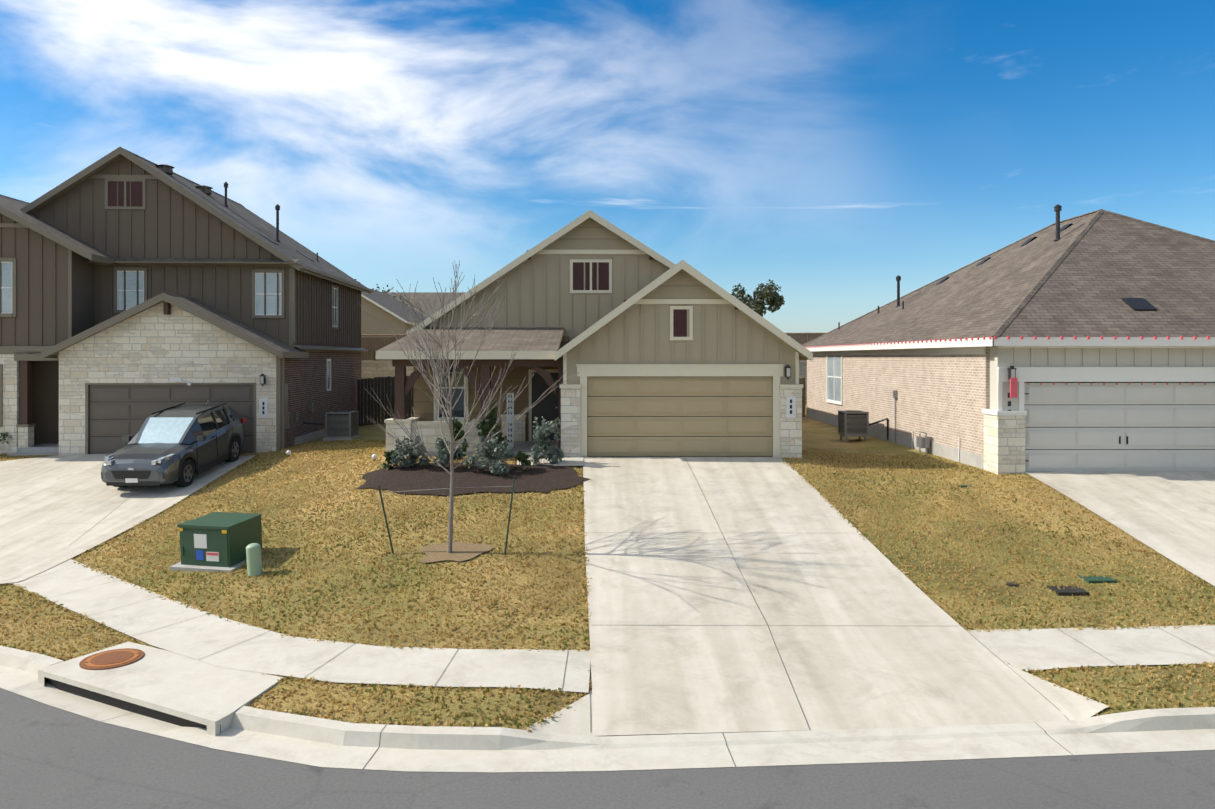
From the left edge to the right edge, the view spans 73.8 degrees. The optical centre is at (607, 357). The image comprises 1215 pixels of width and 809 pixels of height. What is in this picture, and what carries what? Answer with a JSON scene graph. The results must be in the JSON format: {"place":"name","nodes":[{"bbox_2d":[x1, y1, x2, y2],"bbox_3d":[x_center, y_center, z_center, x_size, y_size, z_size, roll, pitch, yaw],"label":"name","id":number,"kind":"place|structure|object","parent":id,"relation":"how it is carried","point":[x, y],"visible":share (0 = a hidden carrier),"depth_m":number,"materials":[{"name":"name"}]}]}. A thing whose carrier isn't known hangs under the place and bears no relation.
{"place":"outdoors","nodes":[
{"label":"outdoors","id":0,"kind":"place"},
{"bbox_2d":[0,454,254,583],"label":"driveway","id":1,"kind":"structure","parent":0,"point":[44,501],"depth_m":19.42,"materials":[{"name":"concrete"}]},
{"bbox_2d":[101,400,245,486],"bbox_3d":[-11.808,2.321,22.295,2.140,1.764,4.600,0,7,0],"label":"suv","id":2,"kind":"object","parent":1,"relation":"on","point":[177,445],"visible":1,"depth_m":21.45,"materials":[{"name":"grey paint"}]},
{"bbox_2d":[13,559,590,692],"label":"sidewalk","id":3,"kind":"structure","parent":0,"point":[201,636],"depth_m":11.00,"materials":[{"name":"concrete"}]},
{"bbox_2d":[0,397,1214,772],"bbox_3d":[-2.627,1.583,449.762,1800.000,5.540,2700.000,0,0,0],"label":"ground","id":4,"kind":"structure","parent":0,"point":[818,435],"depth_m":13.98,"materials":[{"name":"yellow plant"}]},
{"bbox_2d":[38,642,283,735],"bbox_3d":[-5.570,4.144,10.243,3.362,0.299,1.219,0,0,26],"label":"storm inlet","id":5,"kind":"object","parent":4,"relation":"on","point":[166,686],"visible":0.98,"depth_m":10.03,"materials":[{"name":"concrete"}]},
{"bbox_2d":[0,147,372,455],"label":"house","id":6,"kind":"structure","parent":4,"relation":"on","point":[136,290],"depth_m":26.00,"materials":[{"name":"brown wood"}]},
{"bbox_2d":[169,512,261,571],"bbox_3d":[-7.247,3.559,15.234,1.260,1.070,1.250,0,3,12],"label":"transformer","id":7,"kind":"object","parent":4,"relation":"on","point":[216,541],"visible":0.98,"depth_m":14.80,"materials":[{"name":"metal"}]},
{"bbox_2d":[246,543,262,576],"bbox_3d":[-6.246,3.617,14.326,0.250,0.670,0.250,-3,3,0],"label":"telecom pedestal","id":8,"kind":"object","parent":4,"relation":"on","point":[254,560],"visible":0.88,"depth_m":14.23,"materials":[{"name":"green plastic"}]},
{"bbox_2d":[0,400,564,476],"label":"shrubs","id":9,"kind":"object","parent":4,"relation":"on","point":[491,450],"visible":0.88,"depth_m":20.06,"materials":[{"name":"green plant"}]},
{"bbox_2d":[286,450,376,460],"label":"landscape lights","id":10,"kind":"object","parent":4,"relation":"on","point":[288,453],"visible":0.96,"depth_m":21.46,"materials":[{"name":"white glass"}]},
{"bbox_2d":[323,411,359,440],"bbox_3d":[-9.189,2.380,28.019,0.980,1.060,0.980,0,0,0],"label":"ac unit","id":11,"kind":"object","parent":4,"relation":"on","point":[341,425],"visible":1,"depth_m":27.62,"materials":[{"name":"grey metal"}]},
{"bbox_2d":[361,289,426,360],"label":"house","id":12,"kind":"structure","parent":4,"relation":"on","point":[386,309],"depth_m":57.68,"materials":[{"name":"beige"}]},
{"bbox_2d":[384,292,465,317],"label":"house","id":13,"kind":"structure","parent":4,"relation":"on","point":[431,298],"depth_m":92.11,"materials":[{"name":"beige"}]},
{"bbox_2d":[378,478,514,554],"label":"tree stakes","id":14,"kind":"object","parent":4,"relation":"on","point":[385,517],"visible":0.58,"depth_m":14.73,"materials":[{"name":"brown wood"}]},
{"bbox_2d":[419,542,493,562],"bbox_3d":[-2.768,3.543,14.775,1.374,0.156,0.960,0,0,0],"label":"tree mulch ring","id":15,"kind":"object","parent":4,"relation":"on","point":[462,551],"visible":0.94,"depth_m":14.77,"materials":[{"name":"brown soil"}]},
{"bbox_2d":[358,260,578,552],"bbox_3d":[-2.902,0.891,15.020,3.039,5.569,3.991,0,0,-36],"label":"bare tree","id":16,"kind":"object","parent":4,"relation":"on","point":[452,467],"visible":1,"depth_m":14.73,"materials":[{"name":"grey plant"}]},
{"bbox_2d":[355,463,589,495],"bbox_3d":[-3.202,2.863,19.279,5.624,0.394,2.638,0,0,0],"label":"mulch bed","id":17,"kind":"object","parent":4,"relation":"on","point":[422,478],"visible":0.83,"depth_m":19.11,"materials":[{"name":"brown soil"}]},
{"bbox_2d":[517,454,582,465],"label":"walkway","id":18,"kind":"structure","parent":4,"relation":"on","point":[572,461],"depth_m":20.58,"materials":[{"name":"concrete"}]},
{"bbox_2d":[355,279,784,316],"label":"background trees","id":19,"kind":"object","parent":4,"relation":"on","point":[768,295],"visible":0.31,"depth_m":69.46,"materials":[{"name":"green plant"}]},
{"bbox_2d":[361,361,806,396],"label":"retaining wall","id":20,"kind":"structure","parent":4,"relation":"on","point":[371,369],"depth_m":39.51,"materials":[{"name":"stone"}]},
{"bbox_2d":[357,333,824,425],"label":"fences","id":21,"kind":"object","parent":4,"relation":"on","point":[372,407],"visible":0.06,"depth_m":34.71,"materials":[{"name":"brown wood"}]},
{"bbox_2d":[374,210,812,457],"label":"house","id":22,"kind":"structure","parent":4,"relation":"on","point":[661,355],"depth_m":21.33,"materials":[{"name":"beige wood"}]},
{"bbox_2d":[303,418,888,439],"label":"air conditioner units","id":23,"kind":"object","parent":4,"relation":"on","point":[869,425],"visible":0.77,"depth_m":26.73,"materials":[{"name":"black metal"}]},
{"bbox_2d":[0,439,1214,728],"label":"lawn clumps","id":24,"kind":"object","parent":4,"relation":"on","point":[348,447],"visible":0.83,"depth_m":14.51,"materials":[{"name":"yellow plant"}]},
{"bbox_2d":[0,646,1214,771],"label":"curb","id":25,"kind":"structure","parent":4,"relation":"on","point":[308,740],"depth_m":8.75,"materials":[{"name":"concrete"}]},
{"bbox_2d":[61,462,1203,768],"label":"concrete joints","id":26,"kind":"object","parent":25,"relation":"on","point":[567,654],"visible":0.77,"depth_m":11.01,"materials":[{"name":"grey concrete"}]},
{"bbox_2d":[0,456,1214,731],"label":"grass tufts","id":27,"kind":"object","parent":4,"relation":"on","point":[412,722],"visible":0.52,"depth_m":11.41,"materials":[{"name":"plant"}]},
{"bbox_2d":[838,410,868,441],"bbox_3d":[8.314,2.332,27.416,0.800,1.070,0.800,0,0,0],"label":"ac unit","id":28,"kind":"object","parent":4,"relation":"on","point":[853,423],"visible":0.96,"depth_m":27.06,"materials":[{"name":"grey metal"}]},
{"bbox_2d":[802,204,1214,474],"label":"house","id":29,"kind":"structure","parent":4,"relation":"on","point":[1085,342],"depth_m":20.40,"materials":[{"name":"brick"}]},
{"bbox_2d":[958,485,1116,595],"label":"utility box covers","id":30,"kind":"object","parent":4,"relation":"on","point":[1069,591],"visible":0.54,"depth_m":13.38,"materials":[{"name":"green plastic"}]},
{"bbox_2d":[0,688,1214,808],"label":"road","id":31,"kind":"structure","parent":0,"point":[51,757],"depth_m":7.99,"materials":[{"name":"grey asphalt"}]},
{"bbox_2d":[0,0,1214,341],"label":"sky","id":32,"kind":"structure","parent":0,"point":[830,152],"materials":[{"name":"blue"}]},
{"bbox_2d":[526,457,1107,735],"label":"driveway","id":33,"kind":"structure","parent":0,"point":[681,641],"depth_m":11.84,"materials":[{"name":"concrete"}]},
{"bbox_2d":[968,625,1214,670],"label":"sidewalk","id":34,"kind":"structure","parent":0,"point":[1032,649],"depth_m":11.20,"materials":[{"name":"concrete"}]},
{"bbox_2d":[1025,471,1214,585],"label":"driveway","id":35,"kind":"structure","parent":0,"point":[1170,515],"depth_m":16.94,"materials":[{"name":"concrete"}]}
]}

